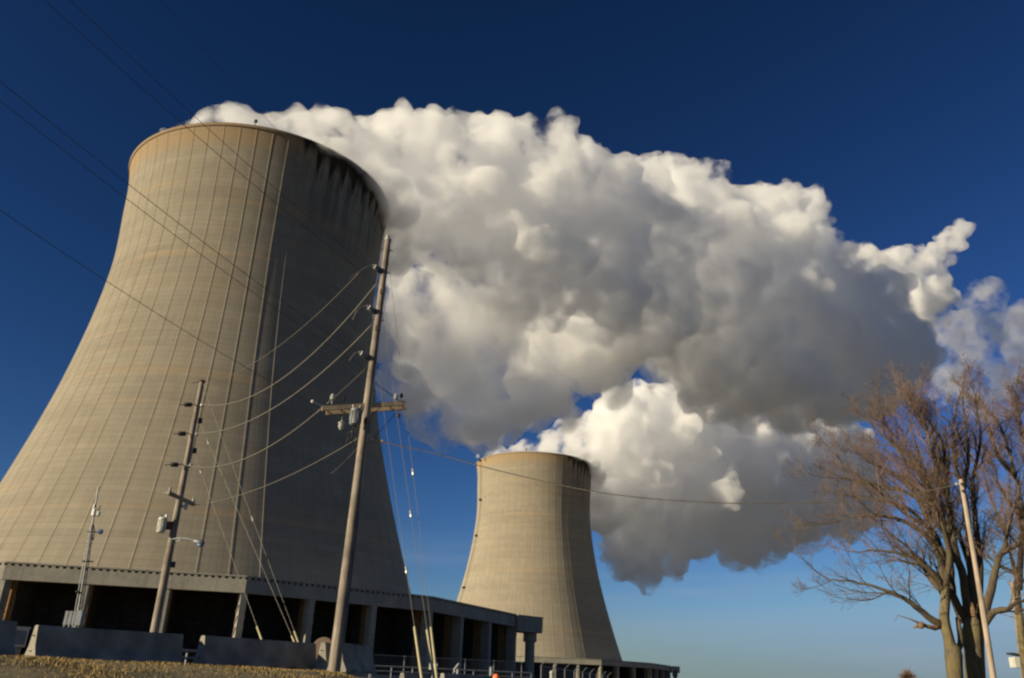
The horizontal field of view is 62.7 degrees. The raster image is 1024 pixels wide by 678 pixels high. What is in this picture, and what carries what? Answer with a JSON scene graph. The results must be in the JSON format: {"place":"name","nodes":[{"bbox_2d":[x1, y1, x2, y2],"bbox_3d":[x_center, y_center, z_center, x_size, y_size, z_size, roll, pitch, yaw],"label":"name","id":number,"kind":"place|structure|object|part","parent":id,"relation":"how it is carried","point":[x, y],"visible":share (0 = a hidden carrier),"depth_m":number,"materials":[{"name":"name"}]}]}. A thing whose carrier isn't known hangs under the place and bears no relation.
{"place":"outdoors","nodes":[
{"label":"outdoors","id":0,"kind":"place"},
{"bbox_2d":[0,654,362,677],"bbox_3d":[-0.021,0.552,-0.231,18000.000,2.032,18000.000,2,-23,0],"label":"ground","id":1,"kind":"structure","parent":0,"point":[5,673],"depth_m":16.39,"materials":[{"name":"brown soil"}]},
{"bbox_2d":[0,620,16,656],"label":"concrete barrier","id":2,"kind":"object","parent":1,"relation":"on","point":[7,635],"visible":0.95,"depth_m":19.18,"materials":[{"name":"grey concrete"}]},
{"bbox_2d":[15,626,30,655],"bbox_3d":[-13.323,8.229,22.616,0.420,0.920,0.420,19,-28,-35],"label":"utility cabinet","id":3,"kind":"object","parent":1,"relation":"on","point":[21,636],"visible":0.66,"depth_m":22.56,"materials":[{"name":"metal"}]},
{"bbox_3d":[-13.196,8.005,22.548,0.280,0.360,0.035,19,-28,-35],"label":"door","id":4,"kind":"part","parent":3,"relation":"part of","materials":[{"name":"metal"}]},
{"bbox_2d":[63,610,85,626],"bbox_3d":[-20.184,13.362,38.541,0.760,1.740,0.360,2,-23,0],"label":"equipment cabinet","id":5,"kind":"object","parent":1,"relation":"on","point":[76,618],"visible":0.66,"depth_m":38.60,"materials":[{"name":"metal"}]},
{"bbox_2d":[72,486,102,627],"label":"antenna mast","id":6,"kind":"object","parent":1,"relation":"on","point":[95,512],"visible":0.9,"depth_m":40.29,"materials":[{"name":"grey metal"}]},
{"bbox_2d":[25,625,182,663],"bbox_3d":[-10.386,7.959,21.767,0.607,0.868,4.048,-15,-28,35],"label":"concrete barrier","id":7,"kind":"object","parent":1,"relation":"on","point":[90,643],"visible":0.81,"depth_m":21.50,"materials":[{"name":"grey concrete"}]},
{"bbox_2d":[150,379,205,632],"bbox_3d":[-12.586,6.644,31.332,0.460,10.962,1.538,-13,-27,31],"label":"utility pole","id":8,"kind":"object","parent":1,"relation":"on","point":[163,524],"visible":0.94,"depth_m":31.27,"materials":[{"name":"brown wood"}]},
{"bbox_2d":[172,537,204,546],"bbox_3d":[-11.855,7.423,30.626,1.534,0.362,0.354,-8,-25,23],"label":"street lamp","id":9,"kind":"object","parent":8,"relation":"attached to","point":[199,543],"visible":1,"depth_m":30.42,"materials":[{"name":"metal"}]},
{"bbox_2d":[194,454,262,639],"bbox_3d":[-10.005,7.144,29.479,5.864,7.373,0.074,-13,-27,32],"label":"guy wire","id":10,"kind":"object","parent":8,"relation":"attached to","point":[259,633],"visible":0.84,"depth_m":28.70,"materials":[{"name":"grey metal"}]},
{"bbox_2d":[200,424,294,641],"bbox_3d":[-9.541,6.744,30.062,6.271,8.564,0.075,-8,-25,22],"label":"guy wire","id":11,"kind":"object","parent":8,"relation":"attached to","point":[292,637],"visible":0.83,"depth_m":29.68,"materials":[{"name":"grey metal"}]},
{"bbox_2d":[204,390,298,641],"bbox_3d":[-9.542,6.228,30.556,6.110,9.925,0.076,-6,-24,18],"label":"guy wire","id":12,"kind":"object","parent":8,"relation":"attached to","point":[295,634],"visible":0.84,"depth_m":29.99,"materials":[{"name":"grey metal"}]},
{"bbox_2d":[194,323,372,433],"bbox_3d":[-8.396,1.710,29.691,10.552,2.146,0.038,-17,-30,39],"label":"power line","id":13,"kind":"object","parent":8,"relation":"attached to","point":[293,394],"visible":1,"depth_m":28.58,"materials":[{"name":"grey metal"}]},
{"bbox_2d":[182,649,196,663],"bbox_3d":[-15.068,14.809,38.887,0.118,0.877,1.236,-19,-30,40],"label":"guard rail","id":14,"kind":"object","parent":1,"relation":"on","point":[186,657],"visible":0.26,"depth_m":38.94,"materials":[{"name":"metal"}]},
{"bbox_2d":[191,635,315,669],"bbox_3d":[-7.514,9.412,25.123,0.607,0.871,4.495,-12,-26,29],"label":"concrete barrier","id":15,"kind":"object","parent":1,"relation":"on","point":[227,651],"visible":0.9,"depth_m":24.74,"materials":[{"name":"grey concrete"}]},
{"bbox_2d":[0,119,543,677],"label":"cooling tower","id":16,"kind":"structure","parent":1,"relation":"on","point":[114,417],"depth_m":212.21,"materials":[{"name":"concrete"}]},
{"bbox_2d":[312,642,330,670],"bbox_3d":[-5.774,10.015,26.496,0.607,0.828,0.823,-8,-25,23],"label":"concrete barrier","id":17,"kind":"object","parent":1,"relation":"on","point":[322,661],"visible":0.43,"depth_m":26.18,"materials":[{"name":"grey concrete"}]},
{"bbox_2d":[314,637,331,658],"bbox_3d":[-6.480,10.706,28.928,0.835,0.835,0.160,-2,-23,9],"label":"cable drum disc","id":18,"kind":"object","parent":1,"relation":"on","point":[322,639],"visible":0.25,"depth_m":28.96,"materials":[{"name":"brown"}]},
{"bbox_2d":[327,643,376,673],"bbox_3d":[-4.807,9.731,25.598,0.607,0.821,2.661,-3,-23,11],"label":"concrete barrier","id":19,"kind":"object","parent":1,"relation":"on","point":[356,658],"visible":0.62,"depth_m":25.43,"materials":[{"name":"grey concrete"}]},
{"bbox_2d":[311,234,406,671],"bbox_3d":[-4.679,3.109,25.306,2.998,14.359,1.192,8,-24,-15],"label":"utility pole","id":20,"kind":"object","parent":1,"relation":"on","point":[360,414],"visible":0.99,"depth_m":25.10,"materials":[{"name":"brown wood"}]},
{"bbox_2d":[0,210,319,407],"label":"power line","id":21,"kind":"object","parent":20,"relation":"attached to","point":[138,301],"visible":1,"depth_m":17.27,"materials":[{"name":"grey metal"}]},
{"bbox_2d":[0,81,359,354],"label":"power line","id":22,"kind":"object","parent":20,"relation":"attached to","point":[160,209],"visible":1,"depth_m":17.28,"materials":[{"name":"grey metal"}]},
{"bbox_2d":[0,101,365,368],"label":"power line","id":23,"kind":"object","parent":20,"relation":"attached to","point":[158,222],"visible":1,"depth_m":16.99,"materials":[{"name":"grey metal"}]},
{"bbox_2d":[44,0,370,278],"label":"power line","id":24,"kind":"object","parent":20,"relation":"attached to","point":[190,130],"visible":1,"depth_m":19.28,"materials":[{"name":"grey metal"}]},
{"bbox_2d":[70,0,373,270],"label":"power line","id":25,"kind":"object","parent":20,"relation":"attached to","point":[205,126],"visible":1,"depth_m":19.66,"materials":[{"name":"grey metal"}]},
{"bbox_2d":[187,409,320,467],"bbox_3d":[-9.100,3.751,28.569,0.040,0.757,10.073,21,-29,-38],"label":"power line","id":26,"kind":"object","parent":20,"relation":"attached to","point":[261,450],"visible":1,"depth_m":27.52,"materials":[{"name":"grey metal"}]},
{"bbox_2d":[162,2,383,238],"bbox_3d":[-7.208,-7.151,18.669,0.009,0.636,21.068,-5,-24,16],"label":"power line","id":27,"kind":"object","parent":20,"relation":"attached to","point":[264,116],"visible":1,"depth_m":21.36,"materials":[{"name":"grey metal"}]},
{"bbox_2d":[197,438,357,504],"bbox_3d":[-8.380,4.711,28.728,0.026,0.840,10.647,22,-30,-40],"label":"power line","id":28,"kind":"object","parent":20,"relation":"attached to","point":[280,479],"visible":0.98,"depth_m":27.97,"materials":[{"name":"grey metal"}]},
{"bbox_2d":[203,272,359,384],"bbox_3d":[-8.602,-0.126,30.285,10.404,1.746,0.020,-19,-31,41],"label":"power line","id":29,"kind":"object","parent":20,"relation":"attached to","point":[293,334],"visible":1,"depth_m":29.10,"materials":[{"name":"grey metal"}]},
{"bbox_2d":[202,280,378,405],"bbox_3d":[-8.303,0.541,30.196,10.561,2.668,0.037,-17,-30,39],"label":"power line","id":30,"kind":"object","parent":20,"relation":"attached to","point":[304,360],"visible":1,"depth_m":28.91,"materials":[{"name":"grey metal"}]},
{"bbox_2d":[326,367,367,403],"bbox_3d":[-5.056,1.421,25.823,1.121,1.377,0.032,9,-24,-15],"label":"power line","id":31,"kind":"object","parent":20,"relation":"attached to","point":[347,385],"visible":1,"depth_m":25.81,"materials":[{"name":"grey metal"}]},
{"bbox_2d":[377,366,422,677],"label":"guy wire","id":32,"kind":"object","parent":20,"relation":"attached to","point":[417,648],"visible":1,"depth_m":21.06,"materials":[{"name":"grey metal"}]},
{"bbox_2d":[383,317,434,677],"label":"guy wire","id":33,"kind":"object","parent":20,"relation":"attached to","point":[429,645],"visible":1,"depth_m":21.56,"materials":[{"name":"grey metal"}]},
{"bbox_2d":[389,267,437,677],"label":"guy wire","id":34,"kind":"object","parent":20,"relation":"attached to","point":[432,640],"visible":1,"depth_m":22.42,"materials":[{"name":"grey metal"}]},
{"bbox_2d":[373,440,955,503],"bbox_3d":[3.800,3.700,23.782,16.292,1.931,0.046,-2,-23,9],"label":"service cable","id":35,"kind":"object","parent":20,"relation":"attached to","point":[667,499],"visible":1,"depth_m":23.37,"materials":[{"name":"grey metal"}]},
{"bbox_2d":[400,673,416,677],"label":"concrete barrier","id":36,"kind":"object","parent":1,"relation":"on","point":[407,675],"visible":1,"depth_m":37.18,"materials":[{"name":"grey concrete"}]},
{"bbox_2d":[370,654,521,677],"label":"security fence","id":37,"kind":"object","parent":1,"relation":"on","point":[454,658],"visible":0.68,"depth_m":68.17,"materials":[{"name":"metal"}]},
{"bbox_2d":[368,665,531,677],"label":"pipe rail","id":38,"kind":"object","parent":1,"relation":"on","point":[391,671],"visible":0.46,"depth_m":57.02,"materials":[{"name":"metal"}]},
{"bbox_2d":[453,663,460,673],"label":"bollard","id":39,"kind":"object","parent":1,"relation":"on","point":[457,668],"visible":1,"depth_m":44.50,"materials":[{"name":"metal"}]},
{"bbox_2d":[440,673,492,677],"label":"concrete barrier","id":40,"kind":"object","parent":1,"relation":"on","point":[445,675],"visible":1,"depth_m":36.12,"materials":[{"name":"grey concrete"}]},
{"bbox_2d":[489,666,492,675],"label":"bollard","id":41,"kind":"object","parent":1,"relation":"on","point":[490,670],"visible":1,"depth_m":46.44,"materials":[{"name":"metal"}]},
{"bbox_2d":[549,670,553,677],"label":"marker post","id":42,"kind":"object","parent":1,"relation":"on","point":[551,672],"visible":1,"depth_m":55.60,"materials":[{"name":"white plastic"}]},
{"bbox_2d":[457,448,679,677],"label":"cooling tower","id":43,"kind":"structure","parent":1,"relation":"on","point":[532,552],"depth_m":552.05,"materials":[{"name":"concrete"}]},
{"bbox_2d":[540,659,610,677],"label":"security fence","id":44,"kind":"object","parent":1,"relation":"on","point":[571,670],"visible":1,"depth_m":64.98,"materials":[{"name":"metal"}]},
{"bbox_2d":[773,377,974,677],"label":"bare tree","id":45,"kind":"object","parent":1,"relation":"on","point":[953,654],"visible":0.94,"depth_m":26.20,"materials":[{"name":"brown plant"}]},
{"bbox_2d":[780,353,1023,677],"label":"bare tree","id":46,"kind":"object","parent":1,"relation":"on","point":[967,612],"visible":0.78,"depth_m":27.53,"materials":[{"name":"brown plant"}]},
{"bbox_2d":[897,666,917,677],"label":"distant tree","id":47,"kind":"object","parent":1,"relation":"on","point":[909,673],"visible":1,"depth_m":127.47,"materials":[{"name":"brown plant"}]},
{"bbox_2d":[955,479,996,677],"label":"utility pole","id":48,"kind":"object","parent":1,"relation":"on","point":[989,653],"visible":1,"depth_m":21.27,"materials":[{"name":"brown wood"}]},
{"bbox_2d":[936,355,1023,677],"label":"bare tree","id":49,"kind":"object","parent":1,"relation":"on","point":[1015,410],"visible":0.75,"depth_m":33.28,"materials":[{"name":"brown plant"}]},
{"bbox_2d":[1009,581,1021,677],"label":"utility pole","id":50,"kind":"object","parent":1,"relation":"on","point":[1015,620],"visible":0.3,"depth_m":49.59,"materials":[{"name":"brown wood"}]},
{"bbox_2d":[0,0,1023,677],"label":"sky","id":51,"kind":"structure","parent":0,"point":[642,242],"materials":[{"name":"blue"}]},
{"bbox_2d":[1006,652,1020,667],"bbox_3d":[23.579,16.392,38.443,0.976,3.821,0.500,2,-23,0],"label":"sign box","id":52,"kind":"object","parent":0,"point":[1014,662],"visible":0.56,"depth_m":38.93,"materials":[{"name":"ceramic"}]}
]}

